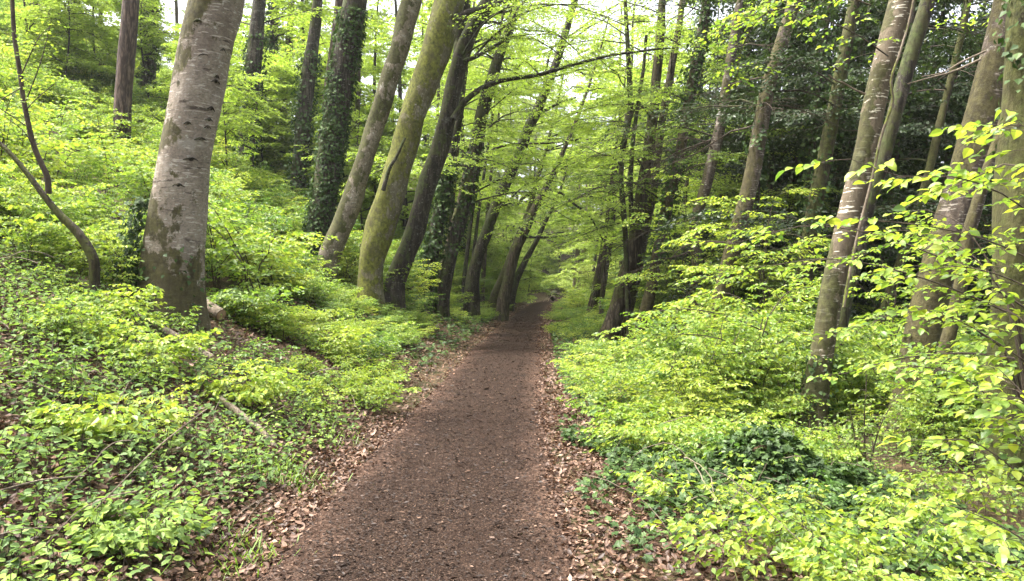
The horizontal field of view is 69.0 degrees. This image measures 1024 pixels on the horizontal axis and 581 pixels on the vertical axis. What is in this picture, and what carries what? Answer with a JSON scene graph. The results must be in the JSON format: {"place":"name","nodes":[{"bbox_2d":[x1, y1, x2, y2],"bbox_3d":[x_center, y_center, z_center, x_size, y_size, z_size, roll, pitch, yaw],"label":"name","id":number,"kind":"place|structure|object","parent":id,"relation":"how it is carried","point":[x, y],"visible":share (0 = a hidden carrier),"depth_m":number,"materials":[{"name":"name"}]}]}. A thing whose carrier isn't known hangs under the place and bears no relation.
{"place":"outdoors","nodes":[
{"label":"outdoors","id":0,"kind":"place"},
{"bbox_2d":[242,297,581,580],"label":"path","id":1,"kind":"structure","parent":0,"point":[540,306],"depth_m":5.67,"materials":[{"name":"brown soil"}]},
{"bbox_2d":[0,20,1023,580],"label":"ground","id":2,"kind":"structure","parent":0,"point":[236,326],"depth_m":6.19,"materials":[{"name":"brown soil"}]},
{"bbox_2d":[0,184,92,267],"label":"beech bush","id":3,"kind":"object","parent":2,"relation":"on","point":[24,208],"visible":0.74,"depth_m":9.01,"materials":[{"name":"green plant"}]},
{"bbox_2d":[0,0,100,300],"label":"bent sapling","id":4,"kind":"object","parent":2,"relation":"on","point":[87,246],"visible":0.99,"depth_m":8.87,"materials":[{"name":"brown plant"}]},
{"bbox_2d":[0,0,117,67],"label":"beech sapling","id":5,"kind":"object","parent":2,"relation":"on","point":[74,48],"visible":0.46,"depth_m":29.64,"materials":[{"name":"green plant"}]},
{"bbox_2d":[0,0,137,103],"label":"beech sapling","id":6,"kind":"object","parent":2,"relation":"on","point":[66,30],"visible":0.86,"depth_m":28.12,"materials":[{"name":"green plant"}]},
{"bbox_2d":[17,390,187,448],"bbox_3d":[-2.984,0.948,5.398,1.024,0.388,0.960,0,0,15],"label":"beech bush","id":7,"kind":"object","parent":2,"relation":"on","point":[103,423],"visible":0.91,"depth_m":5.22,"materials":[{"name":"green plant"}]},
{"bbox_2d":[69,283,166,327],"bbox_3d":[-4.348,0.192,8.298,0.937,0.564,1.070,0,0,-23],"label":"beech bush","id":8,"kind":"object","parent":2,"relation":"on","point":[115,295],"visible":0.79,"depth_m":8.29,"materials":[{"name":"green plant"}]},
{"bbox_2d":[113,0,139,161],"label":"pine tree","id":9,"kind":"object","parent":2,"relation":"on","point":[126,58],"visible":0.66,"depth_m":21.81,"materials":[{"name":"brown plant"}]},
{"bbox_2d":[59,496,216,559],"bbox_3d":[-2.147,1.347,4.217,0.788,0.294,0.912,0,0,0],"label":"beech bush","id":10,"kind":"object","parent":2,"relation":"on","point":[119,531],"visible":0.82,"depth_m":4.15,"materials":[{"name":"green plant"}]},
{"bbox_2d":[73,0,226,119],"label":"beech sapling","id":11,"kind":"object","parent":2,"relation":"on","point":[146,25],"visible":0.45,"depth_m":31.86,"materials":[{"name":"green plant"}]},
{"bbox_2d":[88,328,223,371],"bbox_3d":[-3.502,0.591,7.310,1.159,0.426,1.070,0,0,0],"label":"beech bush","id":12,"kind":"object","parent":2,"relation":"on","point":[190,342],"visible":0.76,"depth_m":7.24,"materials":[{"name":"green plant"}]},
{"bbox_2d":[94,0,244,332],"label":"beech tree","id":13,"kind":"object","parent":2,"relation":"on","point":[171,250],"visible":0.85,"depth_m":9.42,"materials":[{"name":"grey plant"}]},
{"bbox_2d":[135,0,252,97],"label":"ivy clad tree","id":14,"kind":"object","parent":2,"relation":"on","point":[150,64],"visible":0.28,"depth_m":33.76,"materials":[{"name":"green plant"}]},
{"bbox_2d":[0,226,405,580],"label":"woodland herbs","id":15,"kind":"object","parent":2,"relation":"on","point":[54,430],"visible":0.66,"depth_m":5.56,"materials":[{"name":"green plant"}]},
{"bbox_2d":[140,40,273,127],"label":"beech sapling","id":16,"kind":"object","parent":2,"relation":"on","point":[231,72],"visible":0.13,"depth_m":29.59,"materials":[{"name":"green plant"}]},
{"bbox_2d":[0,265,416,436],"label":"undergrowth","id":17,"kind":"object","parent":2,"relation":"on","point":[255,362],"visible":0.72,"depth_m":8.08,"materials":[{"name":"green plant"}]},
{"bbox_2d":[163,56,301,209],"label":"beech sapling","id":18,"kind":"object","parent":2,"relation":"on","point":[231,90],"visible":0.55,"depth_m":24.37,"materials":[{"name":"green plant"}]},
{"bbox_2d":[185,363,302,408],"bbox_3d":[-2.605,1.003,7.531,0.875,0.424,1.353,0,0,31],"label":"beech bush","id":19,"kind":"object","parent":2,"relation":"on","point":[261,385],"visible":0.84,"depth_m":7.38,"materials":[{"name":"green plant"}]},
{"bbox_2d":[218,67,315,171],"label":"beech sapling","id":20,"kind":"object","parent":2,"relation":"on","point":[273,130],"visible":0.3,"depth_m":31.68,"materials":[{"name":"green plant"}]},
{"bbox_2d":[175,0,375,169],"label":"ivy clad tree","id":21,"kind":"object","parent":2,"relation":"on","point":[255,46],"visible":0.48,"depth_m":27.85,"materials":[{"name":"green plant"}]},
{"bbox_2d":[227,0,354,145],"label":"woodland tree","id":22,"kind":"object","parent":2,"relation":"on","point":[272,33],"visible":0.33,"depth_m":37.54,"materials":[{"name":"green plant"}]},
{"bbox_2d":[234,43,364,181],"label":"beech sapling","id":23,"kind":"object","parent":2,"relation":"on","point":[273,66],"visible":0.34,"depth_m":32.83,"materials":[{"name":"green plant"}]},
{"bbox_2d":[268,0,334,202],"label":"ivy clad tree","id":24,"kind":"object","parent":2,"relation":"on","point":[304,116],"visible":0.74,"depth_m":28.79,"materials":[{"name":"green plant"}]},
{"bbox_2d":[0,0,611,362],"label":"undergrowth","id":25,"kind":"object","parent":2,"relation":"on","point":[253,236],"visible":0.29,"depth_m":15.17,"materials":[{"name":"green plant"}]},
{"bbox_2d":[257,29,427,222],"bbox_3d":[-8.136,-10.982,35.118,8.340,18.226,8.553,0,0,-8],"label":"woodland tree","id":26,"kind":"object","parent":2,"relation":"on","point":[358,104],"visible":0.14,"depth_m":34.21,"materials":[{"name":"green plant"}]},
{"bbox_2d":[281,88,431,231],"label":"beech sapling","id":27,"kind":"object","parent":2,"relation":"on","point":[397,102],"visible":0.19,"depth_m":29.60,"materials":[{"name":"green plant"}]},
{"bbox_2d":[300,0,432,269],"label":"ivy clad tree","id":28,"kind":"object","parent":2,"relation":"on","point":[336,110],"visible":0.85,"depth_m":20.70,"materials":[{"name":"green plant"}]},
{"bbox_2d":[311,376,421,409],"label":"beech bush","id":29,"kind":"object","parent":2,"relation":"on","point":[382,389],"visible":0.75,"depth_m":9.47,"materials":[{"name":"green plant"}]},
{"bbox_2d":[313,0,421,204],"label":"woodland tree","id":30,"kind":"object","parent":2,"relation":"on","point":[374,59],"visible":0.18,"depth_m":40.00,"materials":[{"name":"green plant"}]},
{"bbox_2d":[316,0,420,160],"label":"pine tree","id":31,"kind":"object","parent":2,"relation":"on","point":[338,3],"visible":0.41,"depth_m":29.87,"materials":[{"name":"plant"}]},
{"bbox_2d":[316,0,421,285],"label":"beech tree","id":32,"kind":"object","parent":2,"relation":"on","point":[347,212],"visible":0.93,"depth_m":19.78,"materials":[{"name":"brown plant"}]},
{"bbox_2d":[346,0,479,229],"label":"woodland tree","id":33,"kind":"object","parent":2,"relation":"on","point":[399,88],"visible":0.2,"depth_m":36.06,"materials":[{"name":"green plant"}]},
{"bbox_2d":[356,0,510,315],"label":"beech tree","id":34,"kind":"object","parent":2,"relation":"on","point":[382,219],"visible":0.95,"depth_m":19.20,"materials":[{"name":"green plant"}]},
{"bbox_2d":[0,307,896,580],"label":"grass","id":35,"kind":"structure","parent":2,"relation":"on","point":[279,469],"depth_m":5.63,"materials":[{"name":"green plant"}]},
{"bbox_2d":[300,0,603,311],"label":"ivy clad tree","id":36,"kind":"object","parent":2,"relation":"on","point":[439,219],"visible":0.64,"depth_m":24.65,"materials":[{"name":"green plant"}]},
{"bbox_2d":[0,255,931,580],"bbox_3d":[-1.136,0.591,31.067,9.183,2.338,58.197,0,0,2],"label":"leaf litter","id":37,"kind":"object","parent":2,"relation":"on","point":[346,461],"visible":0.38,"depth_m":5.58,"materials":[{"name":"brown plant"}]},
{"bbox_2d":[341,0,616,319],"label":"beech tree","id":38,"kind":"object","parent":2,"relation":"on","point":[460,224],"visible":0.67,"depth_m":24.81,"materials":[{"name":"green plant"}]},
{"bbox_2d":[444,1,537,302],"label":"woodland tree","id":39,"kind":"object","parent":2,"relation":"on","point":[466,257],"visible":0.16,"depth_m":32.96,"materials":[{"name":"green plant"}]},
{"bbox_2d":[470,180,538,284],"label":"beech sapling","id":40,"kind":"object","parent":2,"relation":"on","point":[495,238],"visible":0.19,"depth_m":50.95,"materials":[{"name":"green plant"}]},
{"bbox_2d":[0,245,1021,580],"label":"dry twigs","id":41,"kind":"object","parent":2,"relation":"on","point":[376,447],"visible":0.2,"depth_m":5.28,"materials":[{"name":"brown wood"}]},
{"bbox_2d":[0,254,1023,580],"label":"ground ivy","id":42,"kind":"object","parent":2,"relation":"on","point":[644,462],"visible":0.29,"depth_m":5.65,"materials":[{"name":"green plant"}]},
{"bbox_2d":[421,0,603,305],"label":"hornbeam tree","id":43,"kind":"object","parent":2,"relation":"on","point":[517,153],"visible":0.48,"depth_m":26.06,"materials":[{"name":"green plant"}]},
{"bbox_2d":[485,212,560,297],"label":"beech sapling","id":44,"kind":"object","parent":2,"relation":"on","point":[507,220],"visible":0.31,"depth_m":58.21,"materials":[{"name":"green plant"}]},
{"bbox_2d":[401,208,665,295],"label":"undergrowth","id":45,"kind":"object","parent":2,"relation":"on","point":[499,262],"visible":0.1,"depth_m":49.93,"materials":[{"name":"green plant"}]},
{"bbox_2d":[506,234,560,302],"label":"beech sapling","id":46,"kind":"object","parent":2,"relation":"on","point":[540,259],"visible":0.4,"depth_m":65.51,"materials":[{"name":"green plant"}]},
{"bbox_2d":[387,0,680,321],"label":"beech tree","id":47,"kind":"object","parent":2,"relation":"on","point":[472,279],"visible":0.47,"depth_m":29.81,"materials":[{"name":"green plant"}]},
{"bbox_2d":[384,0,700,313],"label":"beech tree","id":48,"kind":"object","parent":2,"relation":"on","point":[468,31],"visible":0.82,"depth_m":20.28,"materials":[{"name":"green plant"}]},
{"bbox_2d":[441,62,645,310],"bbox_3d":[2.041,-5.036,37.462,11.293,12.744,9.315,0,0,0],"label":"beech tree","id":49,"kind":"object","parent":2,"relation":"on","point":[493,298],"visible":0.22,"depth_m":37.82,"materials":[{"name":"green plant"}]},
{"bbox_2d":[509,104,625,310],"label":"beech tree","id":50,"kind":"object","parent":2,"relation":"on","point":[520,270],"visible":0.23,"depth_m":44.87,"materials":[{"name":"green plant"}]},
{"bbox_2d":[470,19,675,321],"bbox_3d":[1.797,-5.382,34.603,9.671,14.054,11.073,0,0,-22],"label":"beech tree","id":51,"kind":"object","parent":2,"relation":"on","point":[503,303],"visible":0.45,"depth_m":33.83,"materials":[{"name":"green plant"}]},
{"bbox_2d":[545,64,634,296],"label":"tree","id":52,"kind":"object","parent":2,"relation":"on","point":[566,222],"visible":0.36,"depth_m":36.73,"materials":[{"name":"plant"}]},
{"bbox_2d":[534,11,670,282],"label":"woodland tree","id":53,"kind":"object","parent":2,"relation":"on","point":[593,52],"visible":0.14,"depth_m":57.23,"materials":[{"name":"green plant"}]},
{"bbox_2d":[512,0,713,338],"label":"holly tree","id":54,"kind":"object","parent":2,"relation":"on","point":[602,156],"visible":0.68,"depth_m":21.94,"materials":[{"name":"green plant"}]},
{"bbox_2d":[533,5,701,319],"bbox_3d":[5.732,-7.374,37.787,9.520,18.064,9.938,0,0,0],"label":"tree","id":55,"kind":"object","parent":2,"relation":"on","point":[592,302],"visible":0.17,"depth_m":37.77,"materials":[{"name":"green plant"}]},
{"bbox_2d":[582,59,669,317],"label":"woodland tree","id":56,"kind":"object","parent":2,"relation":"on","point":[602,287],"visible":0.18,"depth_m":35.10,"materials":[{"name":"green plant"}]},
{"bbox_2d":[575,421,701,456],"bbox_3d":[1.204,1.479,7.243,1.306,0.414,0.756,0,0,31],"label":"beech bush","id":57,"kind":"object","parent":2,"relation":"on","point":[609,434],"visible":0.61,"depth_m":7.15,"materials":[{"name":"green plant"}]},
{"bbox_2d":[511,0,801,340],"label":"oak tree","id":58,"kind":"object","parent":2,"relation":"on","point":[614,317],"visible":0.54,"depth_m":22.79,"materials":[{"name":"green plant"}]},
{"bbox_2d":[526,0,807,340],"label":"tree","id":59,"kind":"object","parent":2,"relation":"on","point":[671,67],"visible":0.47,"depth_m":23.44,"materials":[{"name":"green plant"}]},
{"bbox_2d":[611,167,767,310],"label":"beech sapling","id":60,"kind":"object","parent":2,"relation":"on","point":[635,275],"visible":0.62,"depth_m":18.21,"materials":[{"name":"green plant"}]},
{"bbox_2d":[609,454,772,513],"bbox_3d":[1.298,1.487,5.590,1.067,0.374,1.112,0,0,-41],"label":"beech bush","id":61,"kind":"object","parent":2,"relation":"on","point":[654,488],"visible":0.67,"depth_m":5.46,"materials":[{"name":"green plant"}]},
{"bbox_2d":[518,0,879,344],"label":"ivy clad tree","id":62,"kind":"object","parent":2,"relation":"on","point":[692,76],"visible":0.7,"depth_m":20.84,"materials":[{"name":"green plant"}]},
{"bbox_2d":[554,0,850,329],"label":"beech tree","id":63,"kind":"object","parent":2,"relation":"on","point":[710,169],"visible":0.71,"depth_m":18.92,"materials":[{"name":"green plant"}]},
{"bbox_2d":[644,13,760,309],"bbox_3d":[6.994,-4.513,27.107,3.942,12.813,3.586,0,0,-8],"label":"woodland tree","id":64,"kind":"object","parent":2,"relation":"on","point":[682,63],"visible":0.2,"depth_m":27.04,"materials":[{"name":"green plant"}]},
{"bbox_2d":[633,181,785,339],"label":"beech sapling","id":65,"kind":"object","parent":2,"relation":"on","point":[719,192],"visible":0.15,"depth_m":23.46,"materials":[{"name":"green plant"}]},
{"bbox_2d":[587,284,853,389],"bbox_3d":[2.873,0.849,10.333,3.983,1.934,2.238,0,0,-16],"label":"beech sapling","id":66,"kind":"object","parent":2,"relation":"on","point":[802,289],"visible":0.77,"depth_m":10.27,"materials":[{"name":"green plant"}]},
{"bbox_2d":[626,0,832,317],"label":"evergreen tree","id":67,"kind":"object","parent":2,"relation":"on","point":[747,54],"visible":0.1,"depth_m":24.86,"materials":[{"name":"green plant"}]},
{"bbox_2d":[640,503,820,580],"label":"beech bush","id":68,"kind":"object","parent":2,"relation":"on","point":[729,543],"visible":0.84,"depth_m":4.17,"materials":[{"name":"green plant"}]},
{"bbox_2d":[671,213,792,316],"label":"beech sapling","id":69,"kind":"object","parent":2,"relation":"on","point":[722,239],"visible":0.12,"depth_m":18.90,"materials":[{"name":"green plant"}]},
{"bbox_2d":[494,244,987,435],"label":"undergrowth","id":70,"kind":"object","parent":2,"relation":"on","point":[618,372],"visible":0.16,"depth_m":12.74,"materials":[{"name":"green plant"}]},
{"bbox_2d":[660,187,830,308],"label":"beech sapling","id":71,"kind":"object","parent":2,"relation":"on","point":[703,267],"visible":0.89,"depth_m":14.59,"materials":[{"name":"green plant"}]},
{"bbox_2d":[593,0,915,333],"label":"ash tree","id":72,"kind":"object","parent":2,"relation":"on","point":[763,106],"visible":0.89,"depth_m":15.96,"materials":[{"name":"green plant"}]},
{"bbox_2d":[666,0,862,312],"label":"ivy clad tree","id":73,"kind":"object","parent":2,"relation":"on","point":[777,112],"visible":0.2,"depth_m":20.16,"materials":[{"name":"green plant"}]},
{"bbox_2d":[667,421,865,508],"bbox_3d":[2.180,1.435,6.453,1.610,0.584,1.526,0,0,28],"label":"ivy mound","id":74,"kind":"object","parent":2,"relation":"on","point":[768,445],"visible":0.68,"depth_m":6.22,"materials":[{"name":"green plant"}]},
{"bbox_2d":[679,0,862,303],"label":"ivy clad tree","id":75,"kind":"object","parent":2,"relation":"on","point":[771,179],"visible":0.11,"depth_m":22.03,"materials":[{"name":"green plant"}]},
{"bbox_2d":[675,241,868,331],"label":"beech sapling","id":76,"kind":"object","parent":2,"relation":"on","point":[764,253],"visible":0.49,"depth_m":12.86,"materials":[{"name":"green plant"}]},
{"bbox_2d":[679,1,880,279],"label":"evergreen tree","id":77,"kind":"object","parent":2,"relation":"on","point":[782,179],"visible":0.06,"depth_m":25.51,"materials":[{"name":"green plant"}]},
{"bbox_2d":[555,310,1023,580],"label":"undergrowth","id":78,"kind":"object","parent":2,"relation":"on","point":[708,378],"visible":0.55,"depth_m":8.15,"materials":[{"name":"green plant"}]},
{"bbox_2d":[708,180,874,329],"bbox_3d":[7.602,-0.271,19.726,4.828,5.236,4.576,0,0,-18],"label":"beech sapling","id":79,"kind":"object","parent":2,"relation":"on","point":[826,204],"visible":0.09,"depth_m":19.82,"materials":[{"name":"green plant"}]},
{"bbox_2d":[571,395,1023,580],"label":"woodland herbs","id":80,"kind":"object","parent":2,"relation":"on","point":[844,521],"visible":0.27,"depth_m":6.72,"materials":[{"name":"green plant"}]},
{"bbox_2d":[605,240,989,343],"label":"undergrowth","id":81,"kind":"object","parent":2,"relation":"on","point":[674,282],"visible":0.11,"depth_m":20.37,"materials":[{"name":"green plant"}]},
{"bbox_2d":[744,0,861,295],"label":"ivy clad tree","id":82,"kind":"object","parent":2,"relation":"on","point":[792,162],"visible":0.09,"depth_m":22.77,"materials":[{"name":"green plant"}]},
{"bbox_2d":[695,0,914,434],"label":"cherry tree","id":83,"kind":"object","parent":2,"relation":"on","point":[879,86],"visible":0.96,"depth_m":9.37,"materials":[{"name":"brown plant"}]},
{"bbox_2d":[643,0,987,327],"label":"tree","id":84,"kind":"object","parent":2,"relation":"on","point":[821,178],"visible":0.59,"depth_m":16.84,"materials":[{"name":"green plant"}]},
{"bbox_2d":[716,0,924,336],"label":"ivy clad tree","id":85,"kind":"object","parent":2,"relation":"on","point":[820,80],"visible":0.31,"depth_m":18.83,"materials":[{"name":"green plant"}]},
{"bbox_2d":[730,497,913,579],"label":"beech bush","id":86,"kind":"object","parent":2,"relation":"on","point":[871,560],"visible":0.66,"depth_m":4.28,"materials":[{"name":"green plant"}]},
{"bbox_2d":[730,0,942,304],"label":"evergreen tree","id":87,"kind":"object","parent":2,"relation":"on","point":[835,172],"visible":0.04,"depth_m":23.54,"materials":[{"name":"green plant"}]},
{"bbox_2d":[684,210,1023,423],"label":"beech sapling","id":88,"kind":"object","parent":2,"relation":"on","point":[842,333],"visible":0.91,"depth_m":6.42,"materials":[{"name":"green plant"}]},
{"bbox_2d":[789,235,926,355],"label":"beech sapling","id":89,"kind":"object","parent":2,"relation":"on","point":[892,323],"visible":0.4,"depth_m":11.37,"materials":[{"name":"green plant"}]},
{"bbox_2d":[737,0,987,350],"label":"ash tree","id":90,"kind":"object","parent":2,"relation":"on","point":[910,56],"visible":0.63,"depth_m":11.93,"materials":[{"name":"green plant"}]},
{"bbox_2d":[776,0,954,322],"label":"ivy clad tree","id":91,"kind":"object","parent":2,"relation":"on","point":[850,146],"visible":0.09,"depth_m":20.72,"materials":[{"name":"green plant"}]},
{"bbox_2d":[829,355,927,468],"bbox_3d":[3.615,1.269,7.398,0.849,1.237,0.612,0,0,0],"label":"privet shrub","id":92,"kind":"object","parent":2,"relation":"on","point":[852,439],"visible":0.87,"depth_m":7.37,"materials":[{"name":"green plant"}]},
{"bbox_2d":[804,0,991,319],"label":"evergreen tree","id":93,"kind":"object","parent":2,"relation":"on","point":[882,13],"visible":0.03,"depth_m":22.12,"materials":[{"name":"green plant"}]},
{"bbox_2d":[775,109,1023,304],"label":"hazel shrub","id":94,"kind":"object","parent":2,"relation":"on","point":[937,188],"visible":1,"depth_m":3.41,"materials":[{"name":"green plant"}]},
{"bbox_2d":[812,0,991,342],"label":"ash tree","id":95,"kind":"object","parent":2,"relation":"on","point":[930,161],"visible":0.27,"depth_m":16.96,"materials":[{"name":"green plant"}]},
{"bbox_2d":[813,0,991,327],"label":"ivy clad tree","id":96,"kind":"object","parent":2,"relation":"on","point":[916,127],"visible":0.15,"depth_m":18.73,"materials":[{"name":"green plant"}]},
{"bbox_2d":[820,505,1023,580],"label":"beech bush","id":97,"kind":"object","parent":2,"relation":"on","point":[956,531],"visible":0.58,"depth_m":4.39,"materials":[{"name":"green plant"}]},
{"bbox_2d":[854,0,991,335],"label":"ivy clad tree","id":98,"kind":"object","parent":2,"relation":"on","point":[945,143],"visible":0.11,"depth_m":19.24,"materials":[{"name":"green plant"}]},
{"bbox_2d":[857,0,991,335],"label":"ivy clad tree","id":99,"kind":"object","parent":2,"relation":"on","point":[923,149],"visible":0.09,"depth_m":21.97,"materials":[{"name":"green plant"}]},
{"bbox_2d":[856,301,1023,580],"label":"sapling","id":100,"kind":"object","parent":2,"relation":"on","point":[999,405],"visible":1,"depth_m":3.08,"materials":[{"name":"green plant"}]},
{"bbox_2d":[879,0,1005,444],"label":"ash tree","id":101,"kind":"object","parent":2,"relation":"on","point":[981,106],"visible":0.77,"depth_m":8.85,"materials":[{"name":"grey plant"}]},
{"bbox_2d":[878,457,1023,526],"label":"beech bush","id":102,"kind":"object","parent":2,"relation":"on","point":[960,487],"visible":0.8,"depth_m":5.84,"materials":[{"name":"green plant"}]},
{"bbox_2d":[915,120,999,455],"bbox_3d":[7.522,-3.204,8.095,4.604,10.397,4.167,0,0,-38],"label":"ash tree","id":103,"kind":"object","parent":2,"relation":"on","point":[972,220],"visible":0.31,"depth_m":8.25,"materials":[{"name":"grey plant"}]},
{"bbox_2d":[930,0,1023,486],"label":"oak tree","id":104,"kind":"object","parent":2,"relation":"on","point":[1012,75],"visible":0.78,"depth_m":7.10,"materials":[{"name":"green plant"}]},
{"bbox_2d":[61,0,992,221],"label":"sky","id":105,"kind":"structure","parent":0,"point":[181,3],"materials":[{"name":"white"}]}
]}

